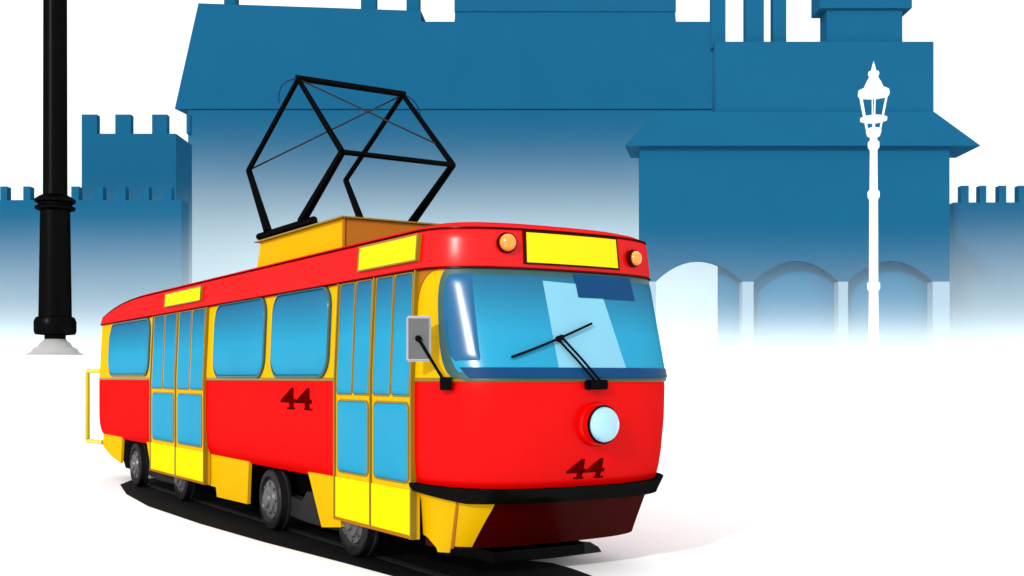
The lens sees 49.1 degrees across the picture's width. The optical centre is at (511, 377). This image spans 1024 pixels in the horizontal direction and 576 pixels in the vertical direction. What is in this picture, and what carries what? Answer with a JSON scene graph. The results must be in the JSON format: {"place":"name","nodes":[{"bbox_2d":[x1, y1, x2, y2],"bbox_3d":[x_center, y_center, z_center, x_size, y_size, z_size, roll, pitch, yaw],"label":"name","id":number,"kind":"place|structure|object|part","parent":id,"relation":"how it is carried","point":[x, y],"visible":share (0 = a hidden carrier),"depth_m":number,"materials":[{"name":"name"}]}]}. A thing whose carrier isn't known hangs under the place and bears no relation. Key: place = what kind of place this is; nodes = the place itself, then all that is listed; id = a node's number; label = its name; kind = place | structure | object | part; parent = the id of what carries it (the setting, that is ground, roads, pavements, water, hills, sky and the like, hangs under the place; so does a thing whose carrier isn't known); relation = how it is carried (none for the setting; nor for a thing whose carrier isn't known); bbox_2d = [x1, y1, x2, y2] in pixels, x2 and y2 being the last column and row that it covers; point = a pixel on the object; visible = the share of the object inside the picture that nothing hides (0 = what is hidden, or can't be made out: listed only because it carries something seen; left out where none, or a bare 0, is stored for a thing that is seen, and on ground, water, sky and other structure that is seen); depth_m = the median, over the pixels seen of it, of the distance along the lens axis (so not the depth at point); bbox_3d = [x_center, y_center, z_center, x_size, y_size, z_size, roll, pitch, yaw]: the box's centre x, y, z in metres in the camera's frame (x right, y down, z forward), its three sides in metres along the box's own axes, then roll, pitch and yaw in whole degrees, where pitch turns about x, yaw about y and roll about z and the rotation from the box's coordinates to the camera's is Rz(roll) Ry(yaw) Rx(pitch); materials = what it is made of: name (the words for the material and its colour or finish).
{"place":"outdoors","nodes":[
{"label":"outdoors","id":0,"kind":"place"},
{"bbox_2d":[0,355,1023,575],"bbox_3d":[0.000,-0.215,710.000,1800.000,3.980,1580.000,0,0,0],"label":"ground","id":1,"kind":"structure","parent":0,"point":[831,465],"depth_m":18.77,"materials":[{"name":"white"}]},
{"bbox_2d":[26,0,83,354],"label":"lamp post","id":2,"kind":"object","parent":1,"relation":"on","point":[54,323],"visible":0.97,"depth_m":25.75,"materials":[{"name":"metal"}]},
{"bbox_2d":[0,186,188,354],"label":"castle wall","id":3,"kind":"structure","parent":1,"relation":"on","point":[124,248],"depth_m":52.00,"materials":[{"name":"blue stone"}]},
{"bbox_2d":[82,114,191,283],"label":"castle tower","id":4,"kind":"structure","parent":1,"relation":"on","point":[158,159],"depth_m":60.00,"materials":[{"name":"blue stone"}]},
{"bbox_2d":[120,478,601,575],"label":"track bed","id":5,"kind":"object","parent":1,"relation":"on","point":[206,514],"visible":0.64,"depth_m":11.96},
{"bbox_2d":[146,483,449,575],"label":"tram rail","id":6,"kind":"object","parent":5,"relation":"on","point":[409,565],"visible":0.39,"depth_m":12.35,"materials":[{"name":"metal"}]},
{"bbox_2d":[85,75,666,562],"bbox_3d":[-3.088,-0.923,15.416,2.767,5.416,14.267,0,0,-32],"label":"tram","id":7,"kind":"object","parent":5,"relation":"on","point":[475,391],"visible":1,"depth_m":10.21,"materials":[{"name":"red paint"}]},
{"bbox_3d":[-6.254,-0.475,18.225,0.108,0.908,2.590,0,0,-32],"label":"window","id":8,"kind":"part","parent":7,"relation":"part of","materials":[{"name":"blue glass"}]},
{"bbox_3d":[-4.720,0.232,15.859,0.161,2.355,2.679,0,0,-32],"label":"door","id":9,"kind":"part","parent":7,"relation":"part of","materials":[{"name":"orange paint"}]},
{"bbox_3d":[-3.346,-0.470,13.653,0.110,0.958,1.867,0,0,-32],"label":"window","id":10,"kind":"part","parent":7,"relation":"part of","materials":[{"name":"blue glass"}]},
{"bbox_3d":[-2.290,-0.470,11.991,0.110,0.958,1.638,0,0,-32],"label":"window","id":11,"kind":"part","parent":7,"relation":"part of","materials":[{"name":"blue glass"}]},
{"bbox_3d":[-1.277,0.232,10.443,0.161,2.355,1.672,0,0,-32],"label":"door","id":12,"kind":"part","parent":7,"relation":"part of","materials":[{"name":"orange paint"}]},
{"bbox_2d":[175,0,717,354],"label":"castle keep","id":13,"kind":"structure","parent":1,"relation":"on","point":[538,112],"depth_m":80.00,"materials":[{"name":"blue stone"}]},
{"bbox_2d":[625,0,980,354],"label":"gatehouse","id":14,"kind":"object","parent":1,"relation":"on","point":[754,185],"visible":0.89,"depth_m":45.00,"materials":[{"name":"blue stone"}]},
{"bbox_2d":[858,61,889,365],"bbox_3d":[7.878,-3.573,24.400,0.682,6.658,0.682,0,0,0],"label":"street lamp","id":15,"kind":"object","parent":1,"relation":"on","point":[874,88],"visible":0.99,"depth_m":24.31,"materials":[{"name":"white paint"}]},
{"bbox_2d":[950,186,1023,354],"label":"castle wall","id":16,"kind":"structure","parent":1,"relation":"on","point":[986,278],"depth_m":54.00,"materials":[{"name":"blue stone"}]},
{"bbox_2d":[0,0,1023,203],"label":"sky","id":17,"kind":"structure","parent":0,"point":[124,56],"materials":[{"name":"white"}]}
]}

